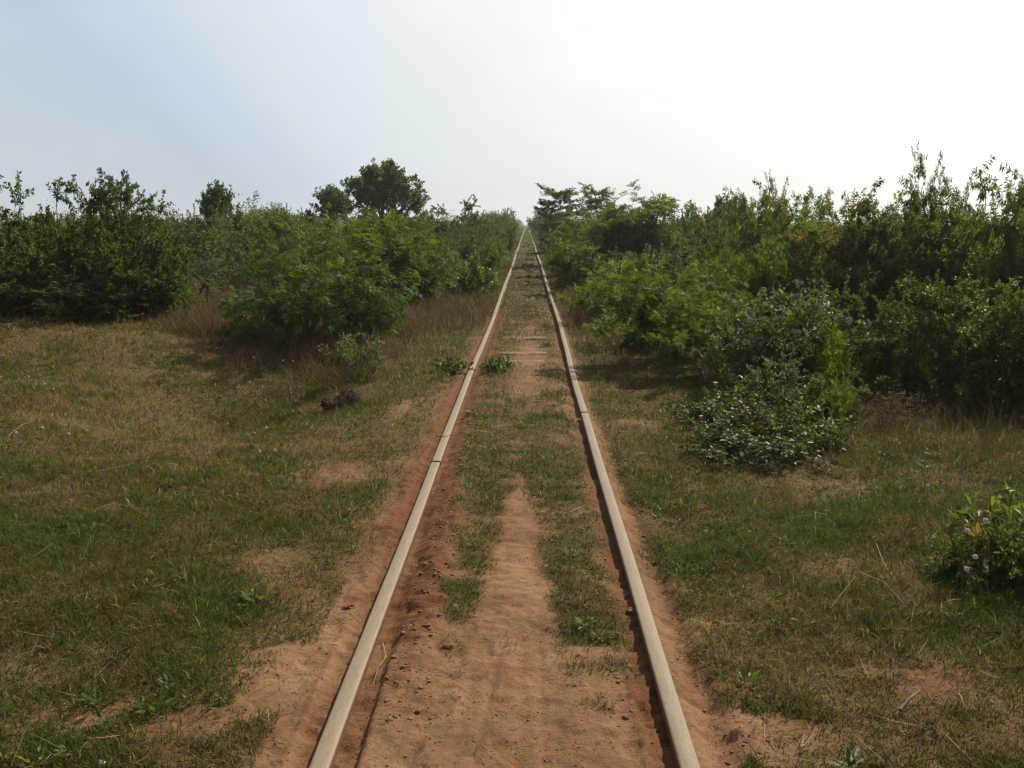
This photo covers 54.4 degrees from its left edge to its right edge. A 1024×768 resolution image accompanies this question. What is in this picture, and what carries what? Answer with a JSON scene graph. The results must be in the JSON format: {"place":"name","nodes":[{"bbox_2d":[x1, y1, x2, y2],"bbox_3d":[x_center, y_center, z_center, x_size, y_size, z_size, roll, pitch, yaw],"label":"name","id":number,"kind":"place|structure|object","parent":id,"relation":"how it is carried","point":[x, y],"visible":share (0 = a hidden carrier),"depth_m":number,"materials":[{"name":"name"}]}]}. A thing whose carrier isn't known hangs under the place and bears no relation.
{"place":"outdoors","nodes":[
{"label":"outdoors","id":0,"kind":"place"},
{"bbox_2d":[182,254,231,286],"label":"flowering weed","id":1,"kind":"object","parent":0,"point":[197,270],"visible":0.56,"depth_m":24.87,"materials":[{"name":"green plant"}]},
{"bbox_2d":[0,225,1023,767],"bbox_3d":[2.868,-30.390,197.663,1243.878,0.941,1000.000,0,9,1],"label":"ground","id":2,"kind":"structure","parent":0,"point":[494,671],"depth_m":4.05,"materials":[{"name":"soil"}]},
{"bbox_2d":[0,267,112,317],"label":"bush","id":3,"kind":"object","parent":2,"relation":"on","point":[13,303],"visible":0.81,"depth_m":12.40,"materials":[{"name":"green plant"}]},
{"bbox_2d":[0,175,129,312],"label":"bush","id":4,"kind":"object","parent":2,"relation":"on","point":[5,260],"visible":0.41,"depth_m":13.17,"materials":[{"name":"green plant"}]},
{"bbox_2d":[0,170,154,310],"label":"bush","id":5,"kind":"object","parent":2,"relation":"on","point":[102,197],"visible":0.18,"depth_m":14.22,"materials":[{"name":"green plant"}]},
{"bbox_2d":[37,267,187,321],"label":"bush","id":6,"kind":"object","parent":2,"relation":"on","point":[106,306],"visible":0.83,"depth_m":12.75,"materials":[{"name":"green plant"}]},
{"bbox_2d":[9,167,218,319],"bbox_3d":[-5.304,-1.725,13.319,2.573,2.269,2.229,-8,12,-42],"label":"bush","id":7,"kind":"object","parent":2,"relation":"on","point":[166,255],"visible":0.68,"depth_m":13.01,"materials":[{"name":"green plant"}]},
{"bbox_2d":[110,202,196,317],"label":"bush","id":8,"kind":"object","parent":2,"relation":"on","point":[123,223],"visible":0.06,"depth_m":14.20,"materials":[{"name":"green plant"}]},
{"bbox_2d":[146,206,212,272],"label":"bush","id":9,"kind":"object","parent":2,"relation":"on","point":[175,226],"visible":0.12,"depth_m":29.67,"materials":[{"name":"green plant"}]},
{"bbox_2d":[150,203,247,277],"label":"bush","id":10,"kind":"object","parent":2,"relation":"on","point":[205,214],"visible":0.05,"depth_m":30.13,"materials":[{"name":"green plant"}]},
{"bbox_2d":[186,274,237,301],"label":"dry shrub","id":11,"kind":"object","parent":2,"relation":"on","point":[199,284],"visible":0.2,"depth_m":19.14,"materials":[{"name":"green plant"}]},
{"bbox_2d":[195,179,248,253],"bbox_3d":[-8.956,-4.735,30.799,1.536,3.149,1.546,-9,13,-44],"label":"tree","id":12,"kind":"object","parent":2,"relation":"on","point":[218,197],"visible":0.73,"depth_m":30.50,"materials":[{"name":"green plant"}]},
{"bbox_2d":[178,202,278,282],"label":"bush","id":13,"kind":"object","parent":2,"relation":"on","point":[217,223],"visible":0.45,"depth_m":28.60,"materials":[{"name":"green plant"}]},
{"bbox_2d":[210,277,329,348],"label":"feathery shrub","id":14,"kind":"object","parent":2,"relation":"on","point":[234,307],"visible":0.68,"depth_m":12.14,"materials":[{"name":"green plant"}]},
{"bbox_2d":[241,225,306,292],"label":"bush","id":15,"kind":"object","parent":2,"relation":"on","point":[257,257],"visible":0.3,"depth_m":22.91,"materials":[{"name":"green plant"}]},
{"bbox_2d":[239,191,331,285],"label":"feathery shrub","id":16,"kind":"object","parent":2,"relation":"on","point":[275,225],"visible":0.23,"depth_m":24.66,"materials":[{"name":"green plant"}]},
{"bbox_2d":[254,216,370,287],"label":"feathery shrub","id":17,"kind":"object","parent":2,"relation":"on","point":[310,243],"visible":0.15,"depth_m":20.27,"materials":[{"name":"green plant"}]},
{"bbox_2d":[297,183,354,230],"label":"tree","id":18,"kind":"object","parent":2,"relation":"on","point":[334,196],"visible":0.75,"depth_m":40.90,"materials":[{"name":"green plant"}]},
{"bbox_2d":[242,228,420,342],"bbox_3d":[-2.344,-1.208,12.483,2.123,1.519,2.530,-3,10,-19],"label":"feathery shrub","id":19,"kind":"object","parent":2,"relation":"on","point":[319,273],"visible":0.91,"depth_m":12.09,"materials":[{"name":"green plant"}]},
{"bbox_2d":[320,390,359,410],"bbox_3d":[-1.486,0.223,8.982,0.519,0.367,0.327,0,9,1],"label":"earth clod","id":20,"kind":"object","parent":2,"relation":"on","point":[331,406],"visible":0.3,"depth_m":8.88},
{"bbox_2d":[323,379,371,408],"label":"dry shrub","id":21,"kind":"object","parent":2,"relation":"on","point":[357,391],"visible":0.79,"depth_m":8.85,"materials":[{"name":"green plant"}]},
{"bbox_2d":[315,204,385,241],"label":"bush","id":22,"kind":"object","parent":2,"relation":"on","point":[344,229],"visible":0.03,"depth_m":35.56,"materials":[{"name":"green plant"}]},
{"bbox_2d":[316,332,388,383],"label":"flowering weed","id":23,"kind":"object","parent":2,"relation":"on","point":[343,352],"visible":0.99,"depth_m":10.32,"materials":[{"name":"green plant"}]},
{"bbox_2d":[321,340,391,371],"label":"dry shrub","id":24,"kind":"object","parent":2,"relation":"on","point":[361,359],"visible":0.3,"depth_m":10.98,"materials":[{"name":"green plant"}]},
{"bbox_2d":[322,285,408,342],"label":"feathery shrub","id":25,"kind":"object","parent":2,"relation":"on","point":[377,323],"visible":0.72,"depth_m":12.54,"materials":[{"name":"green plant"}]},
{"bbox_2d":[309,462,439,767],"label":"rail","id":26,"kind":"object","parent":2,"relation":"on","point":[329,743],"visible":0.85,"depth_m":3.66,"materials":[{"name":"metal"}]},
{"bbox_2d":[339,157,434,233],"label":"tree","id":27,"kind":"object","parent":2,"relation":"on","point":[385,186],"visible":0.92,"depth_m":42.63,"materials":[{"name":"green plant"}]},
{"bbox_2d":[312,194,466,306],"bbox_3d":[-2.048,-2.235,17.440,2.853,2.178,2.809,-5,10,-26],"label":"feathery shrub","id":28,"kind":"object","parent":2,"relation":"on","point":[399,246],"visible":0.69,"depth_m":17.16,"materials":[{"name":"green plant"}]},
{"bbox_2d":[378,297,439,335],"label":"dry shrub","id":29,"kind":"object","parent":2,"relation":"on","point":[404,324],"visible":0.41,"depth_m":13.59,"materials":[{"name":"green plant"}]},
{"bbox_2d":[396,281,444,305],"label":"feathery shrub","id":30,"kind":"object","parent":2,"relation":"on","point":[426,292],"visible":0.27,"depth_m":18.96,"materials":[{"name":"green plant"}]},
{"bbox_2d":[390,218,459,254],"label":"bush","id":31,"kind":"object","parent":2,"relation":"on","point":[444,227],"visible":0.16,"depth_m":32.31,"materials":[{"name":"green plant"}]},
{"bbox_2d":[416,240,456,300],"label":"broadleaf shrub","id":32,"kind":"object","parent":2,"relation":"on","point":[438,263],"visible":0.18,"depth_m":19.28,"materials":[{"name":"green plant"}]},
{"bbox_2d":[406,234,470,275],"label":"bush","id":33,"kind":"object","parent":2,"relation":"on","point":[455,250],"visible":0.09,"depth_m":25.99,"materials":[{"name":"green plant"}]},
{"bbox_2d":[415,288,476,317],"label":"dry shrub","id":34,"kind":"object","parent":2,"relation":"on","point":[451,303],"visible":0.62,"depth_m":16.51,"materials":[{"name":"brown plant"}]},
{"bbox_2d":[431,355,474,374],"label":"leafy weed","id":35,"kind":"object","parent":2,"relation":"on","point":[454,366],"visible":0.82,"depth_m":10.48,"materials":[{"name":"green plant"}]},
{"bbox_2d":[403,194,508,252],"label":"bush","id":36,"kind":"object","parent":2,"relation":"on","point":[475,222],"visible":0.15,"depth_m":39.85,"materials":[{"name":"green plant"}]},
{"bbox_2d":[428,227,499,262],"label":"bush","id":37,"kind":"object","parent":2,"relation":"on","point":[469,249],"visible":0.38,"depth_m":29.33,"materials":[{"name":"green plant"}]},
{"bbox_2d":[432,309,497,465],"bbox_3d":[-0.391,-0.363,12.173,0.122,0.120,11.466,0,9,1],"label":"rail","id":38,"kind":"object","parent":2,"relation":"on","point":[439,454],"visible":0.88,"depth_m":8.61,"materials":[{"name":"metal"}]},
{"bbox_2d":[430,248,500,299],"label":"broadleaf shrub","id":39,"kind":"object","parent":2,"relation":"on","point":[477,273],"visible":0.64,"depth_m":20.27,"materials":[{"name":"green plant"}]},
{"bbox_2d":[449,216,506,257],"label":"bush","id":40,"kind":"object","parent":2,"relation":"on","point":[486,235],"visible":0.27,"depth_m":35.32,"materials":[{"name":"green plant"}]},
{"bbox_2d":[467,239,502,280],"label":"broadleaf shrub","id":41,"kind":"object","parent":2,"relation":"on","point":[494,255],"visible":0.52,"depth_m":26.59,"materials":[{"name":"green plant"}]},
{"bbox_2d":[458,211,511,233],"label":"bush","id":42,"kind":"object","parent":2,"relation":"on","point":[484,223],"visible":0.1,"depth_m":61.16,"materials":[{"name":"green plant"}]},
{"bbox_2d":[2,395,973,767],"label":"soil grit","id":43,"kind":"object","parent":2,"relation":"on","point":[520,699],"visible":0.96,"depth_m":3.24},
{"bbox_2d":[483,236,506,272],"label":"broadleaf shrub","id":44,"kind":"object","parent":2,"relation":"on","point":[501,249],"visible":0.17,"depth_m":30.60,"materials":[{"name":"green plant"}]},
{"bbox_2d":[478,354,518,372],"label":"leafy weed","id":45,"kind":"object","parent":2,"relation":"on","point":[502,363],"visible":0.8,"depth_m":10.41,"materials":[{"name":"green plant"}]},
{"bbox_2d":[481,208,516,231],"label":"bush","id":46,"kind":"object","parent":2,"relation":"on","point":[493,214],"visible":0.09,"depth_m":87.72,"materials":[{"name":"green plant"}]},
{"bbox_2d":[1,238,1000,378],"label":"undergrowth","id":47,"kind":"object","parent":2,"relation":"on","point":[508,253],"visible":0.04,"depth_m":27.32,"materials":[{"name":"green plant"}]},
{"bbox_2d":[0,193,1010,288],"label":"distant scrub","id":48,"kind":"object","parent":2,"relation":"on","point":[244,251],"visible":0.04,"depth_m":26.74,"materials":[{"name":"green plant"}]},
{"bbox_2d":[499,220,517,253],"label":"broadleaf shrub","id":49,"kind":"object","parent":2,"relation":"on","point":[511,240],"visible":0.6,"depth_m":49.39,"materials":[{"name":"green plant"}]},
{"bbox_2d":[2,411,1018,767],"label":"chaff","id":50,"kind":"object","parent":2,"relation":"on","point":[512,705],"visible":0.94,"depth_m":3.25,"materials":[{"name":"brown plant"}]},
{"bbox_2d":[0,311,1023,767],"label":"ground weeds","id":51,"kind":"object","parent":2,"relation":"on","point":[356,547],"visible":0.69,"depth_m":4.12,"materials":[{"name":"green plant"}]},
{"bbox_2d":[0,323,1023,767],"bbox_3d":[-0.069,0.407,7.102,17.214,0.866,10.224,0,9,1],"label":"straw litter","id":52,"kind":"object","parent":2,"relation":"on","point":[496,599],"visible":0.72,"depth_m":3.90,"materials":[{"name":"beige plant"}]},
{"bbox_2d":[479,249,561,315],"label":"ballast","id":53,"kind":"structure","parent":2,"relation":"on","point":[524,285],"depth_m":24.39,"materials":[{"name":"gravel"}]},
{"bbox_2d":[526,206,560,238],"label":"bush","id":54,"kind":"object","parent":2,"relation":"on","point":[532,224],"visible":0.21,"depth_m":88.96,"materials":[{"name":"green plant"}]},
{"bbox_2d":[81,275,1023,483],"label":"dry grass","id":55,"kind":"structure","parent":2,"relation":"on","point":[205,313],"depth_m":12.28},
{"bbox_2d":[516,183,594,255],"bbox_3d":[1.825,-5.795,36.454,2.952,3.157,3.086,-7,11,-36],"label":"tree","id":56,"kind":"object","parent":2,"relation":"on","point":[566,199],"visible":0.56,"depth_m":36.28,"materials":[{"name":"green plant"}]},
{"bbox_2d":[551,302,587,414],"bbox_3d":[0.701,-0.632,13.836,0.127,0.120,11.466,0,9,1],"label":"rail","id":57,"kind":"object","parent":2,"relation":"on","point":[582,408],"visible":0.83,"depth_m":10.63,"materials":[{"name":"metal"}]},
{"bbox_2d":[553,271,601,292],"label":"bush","id":58,"kind":"object","parent":2,"relation":"on","point":[562,285],"visible":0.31,"depth_m":21.81,"materials":[{"name":"green plant"}]},
{"bbox_2d":[544,235,613,290],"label":"broadleaf shrub","id":59,"kind":"object","parent":2,"relation":"on","point":[563,260],"visible":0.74,"depth_m":22.22,"materials":[{"name":"green plant"}]},
{"bbox_2d":[379,395,784,764],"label":"soil crumbs","id":60,"kind":"object","parent":2,"relation":"on","point":[428,680],"visible":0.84,"depth_m":3.84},
{"bbox_2d":[548,211,632,270],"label":"feathery shrub","id":61,"kind":"object","parent":2,"relation":"on","point":[564,229],"visible":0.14,"depth_m":29.40,"materials":[{"name":"green plant"}]},
{"bbox_2d":[578,181,615,242],"bbox_3d":[3.457,-6.295,39.332,2.538,3.373,2.428,3,10,16],"label":"tree","id":62,"kind":"object","parent":2,"relation":"on","point":[590,201],"visible":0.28,"depth_m":39.02,"materials":[{"name":"green plant"}]},
{"bbox_2d":[554,251,670,323],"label":"feathery shrub","id":63,"kind":"object","parent":2,"relation":"on","point":[586,302],"visible":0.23,"depth_m":15.59,"materials":[{"name":"green plant"}]},
{"bbox_2d":[544,179,693,276],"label":"feathery shrub","id":64,"kind":"object","parent":2,"relation":"on","point":[633,235],"visible":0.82,"depth_m":26.07,"materials":[{"name":"green plant"}]},
{"bbox_2d":[582,305,667,353],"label":"feathery shrub","id":65,"kind":"object","parent":2,"relation":"on","point":[630,335],"visible":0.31,"depth_m":12.43,"materials":[{"name":"green plant"}]},
{"bbox_2d":[581,413,699,767],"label":"rail","id":66,"kind":"object","parent":2,"relation":"on","point":[683,749],"visible":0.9,"depth_m":3.80,"materials":[{"name":"metal"}]},
{"bbox_2d":[599,246,687,292],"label":"bush","id":67,"kind":"object","parent":2,"relation":"on","point":[669,268],"visible":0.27,"depth_m":18.96,"materials":[{"name":"green plant"}]},
{"bbox_2d":[622,240,709,276],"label":"bush","id":68,"kind":"object","parent":2,"relation":"on","point":[657,255],"visible":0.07,"depth_m":21.92,"materials":[{"name":"green plant"}]},
{"bbox_2d":[580,254,769,358],"bbox_3d":[1.866,-0.843,11.088,2.203,1.214,1.908,-1,9,-6],"label":"feathery shrub","id":69,"kind":"object","parent":2,"relation":"on","point":[637,303],"visible":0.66,"depth_m":10.90,"materials":[{"name":"green plant"}]},
{"bbox_2d":[645,224,714,267],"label":"broadleaf shrub","id":70,"kind":"object","parent":2,"relation":"on","point":[669,246],"visible":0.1,"depth_m":25.16,"materials":[{"name":"green plant"}]},
{"bbox_2d":[668,199,734,257],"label":"bush","id":71,"kind":"object","parent":2,"relation":"on","point":[694,227],"visible":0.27,"depth_m":32.14,"materials":[{"name":"green plant"}]},
{"bbox_2d":[645,286,766,375],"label":"feathery shrub","id":72,"kind":"object","parent":2,"relation":"on","point":[680,339],"visible":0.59,"depth_m":9.87,"materials":[{"name":"green plant"}]},
{"bbox_2d":[655,386,770,426],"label":"bush","id":73,"kind":"object","parent":2,"relation":"on","point":[695,410],"visible":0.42,"depth_m":7.89,"materials":[{"name":"green plant"}]},
{"bbox_2d":[676,247,772,308],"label":"feathery shrub","id":74,"kind":"object","parent":2,"relation":"on","point":[695,265],"visible":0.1,"depth_m":15.06,"materials":[{"name":"green plant"}]},
{"bbox_2d":[678,233,774,300],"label":"bush","id":75,"kind":"object","parent":2,"relation":"on","point":[718,245],"visible":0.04,"depth_m":16.82,"materials":[{"name":"green plant"}]},
{"bbox_2d":[709,192,748,236],"bbox_3d":[7.870,-5.548,36.443,1.726,2.894,1.715,-3,10,-16],"label":"tree","id":76,"kind":"object","parent":2,"relation":"on","point":[720,200],"visible":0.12,"depth_m":36.31,"materials":[{"name":"green plant"}]},
{"bbox_2d":[700,196,775,263],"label":"bush","id":77,"kind":"object","parent":2,"relation":"on","point":[723,231],"visible":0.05,"depth_m":26.58,"materials":[{"name":"green plant"}]},
{"bbox_2d":[694,236,787,314],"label":"feathery shrub","id":78,"kind":"object","parent":2,"relation":"on","point":[751,276],"visible":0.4,"depth_m":13.19,"materials":[{"name":"green plant"}]},
{"bbox_2d":[692,316,802,400],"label":"bush","id":79,"kind":"object","parent":2,"relation":"on","point":[717,346],"visible":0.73,"depth_m":8.52,"materials":[{"name":"green plant"}]},
{"bbox_2d":[666,410,845,473],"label":"bush","id":80,"kind":"object","parent":2,"relation":"on","point":[742,439],"visible":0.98,"depth_m":6.57,"materials":[{"name":"green plant"}]},
{"bbox_2d":[673,375,849,452],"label":"bush","id":81,"kind":"object","parent":2,"relation":"on","point":[750,410],"visible":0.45,"depth_m":7.26,"materials":[{"name":"green plant"}]},
{"bbox_2d":[697,304,830,400],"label":"bush","id":82,"kind":"object","parent":2,"relation":"on","point":[767,332],"visible":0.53,"depth_m":8.52,"materials":[{"name":"green plant"}]},
{"bbox_2d":[762,169,788,301],"bbox_3d":[5.231,-2.738,19.775,0.488,3.022,0.611,-2,10,-15],"label":"sapling","id":83,"kind":"object","parent":2,"relation":"on","point":[771,189],"visible":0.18,"depth_m":19.67,"materials":[{"name":"green plant"}]},
{"bbox_2d":[734,352,830,417],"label":"bush","id":84,"kind":"object","parent":2,"relation":"on","point":[791,383],"visible":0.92,"depth_m":7.70,"materials":[{"name":"green plant"}]},
{"bbox_2d":[717,178,856,297],"bbox_3d":[5.629,-2.715,20.780,2.833,3.193,2.335,6,11,34],"label":"tall shrub","id":85,"kind":"object","parent":2,"relation":"on","point":[748,240],"visible":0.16,"depth_m":20.87,"materials":[{"name":"green plant"}]},
{"bbox_2d":[722,384,860,458],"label":"bush","id":86,"kind":"object","parent":2,"relation":"on","point":[801,417],"visible":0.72,"depth_m":6.90,"materials":[{"name":"green plant"}]},
{"bbox_2d":[711,278,878,377],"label":"bush","id":87,"kind":"object","parent":2,"relation":"on","point":[739,313],"visible":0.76,"depth_m":8.84,"materials":[{"name":"green plant"}]},
{"bbox_2d":[749,186,851,321],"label":"tall shrub","id":88,"kind":"object","parent":2,"relation":"on","point":[789,287],"visible":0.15,"depth_m":15.42,"materials":[{"name":"green plant"}]},
{"bbox_2d":[765,299,854,397],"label":"feathery shrub","id":89,"kind":"object","parent":2,"relation":"on","point":[827,367],"visible":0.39,"depth_m":8.69,"materials":[{"name":"green plant"}]},
{"bbox_2d":[798,371,861,424],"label":"feathery shrub","id":90,"kind":"object","parent":2,"relation":"on","point":[838,405],"visible":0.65,"depth_m":7.90,"materials":[{"name":"green plant"}]},
{"bbox_2d":[735,177,943,335],"bbox_3d":[4.725,-1.524,14.100,2.210,2.710,2.682,-6,11,-33],"label":"tall shrub","id":91,"kind":"object","parent":2,"relation":"on","point":[811,270],"visible":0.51,"depth_m":13.55,"materials":[{"name":"green plant"}]},
{"bbox_2d":[806,269,985,406],"bbox_3d":[3.758,-0.418,9.420,1.711,1.346,2.002,-1,9,-8],"label":"bush","id":92,"kind":"object","parent":2,"relation":"on","point":[906,354],"visible":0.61,"depth_m":9.33,"materials":[{"name":"green plant"}]},
{"bbox_2d":[844,380,948,432],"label":"dry shrub","id":93,"kind":"object","parent":2,"relation":"on","point":[899,409],"visible":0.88,"depth_m":7.64,"materials":[{"name":"brown plant"}]},
{"bbox_2d":[816,164,999,343],"bbox_3d":[5.340,-1.533,13.279,2.569,2.776,2.179,4,10,21],"label":"tall shrub","id":94,"kind":"object","parent":2,"relation":"on","point":[888,282],"visible":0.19,"depth_m":13.25,"materials":[{"name":"green plant"}]},
{"bbox_2d":[903,141,945,321],"bbox_3d":[5.352,-1.665,13.018,0.493,2.979,0.616,4,10,25],"label":"sapling","id":95,"kind":"object","parent":2,"relation":"on","point":[917,207],"visible":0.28,"depth_m":12.86,"materials":[{"name":"green plant"}]},
{"bbox_2d":[859,270,1023,424],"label":"bush","id":96,"kind":"object","parent":2,"relation":"on","point":[986,355],"visible":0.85,"depth_m":8.56,"materials":[{"name":"green plant"}]},
{"bbox_2d":[881,153,1023,369],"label":"tall shrub","id":97,"kind":"object","parent":2,"relation":"on","point":[947,269],"visible":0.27,"depth_m":12.19,"materials":[{"name":"green plant"}]},
{"bbox_2d":[933,166,973,251],"bbox_3d":[6.319,-1.760,14.336,0.521,2.705,0.651,-1,9,-4],"label":"sapling","id":98,"kind":"object","parent":2,"relation":"on","point":[967,211],"visible":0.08,"depth_m":14.18,"materials":[{"name":"green plant"}]},
{"bbox_2d":[918,548,1023,595],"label":"shrub","id":99,"kind":"object","parent":2,"relation":"on","point":[948,574],"visible":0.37,"depth_m":4.26,"materials":[{"name":"green plant"}]},
{"bbox_2d":[923,506,1023,598],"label":"bush","id":100,"kind":"object","parent":2,"relation":"on","point":[1002,568],"visible":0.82,"depth_m":4.18,"materials":[{"name":"green plant"}]},
{"bbox_2d":[939,473,1023,586],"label":"bush","id":101,"kind":"object","parent":2,"relation":"on","point":[975,534],"visible":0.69,"depth_m":4.29,"materials":[{"name":"green plant"}]},
{"bbox_2d":[952,162,1023,341],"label":"tall shrub","id":102,"kind":"object","parent":2,"relation":"on","point":[1011,251],"visible":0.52,"depth_m":11.20,"materials":[{"name":"green plant"}]},
{"bbox_2d":[994,286,1023,427],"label":"bush","id":103,"kind":"object","parent":2,"relation":"on","point":[1004,309],"visible":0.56,"depth_m":8.26,"materials":[{"name":"green plant"}]},
{"bbox_2d":[0,269,1023,767],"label":"grass","id":104,"kind":"structure","parent":0,"point":[744,555],"depth_m":4.85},
{"bbox_2d":[0,0,1023,224],"label":"sky","id":105,"kind":"structure","parent":0,"point":[281,100],"materials":[{"name":"white"}]},
{"bbox_2d":[405,226,619,315],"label":"grass","id":106,"kind":"structure","parent":0,"point":[518,236],"depth_m":28.96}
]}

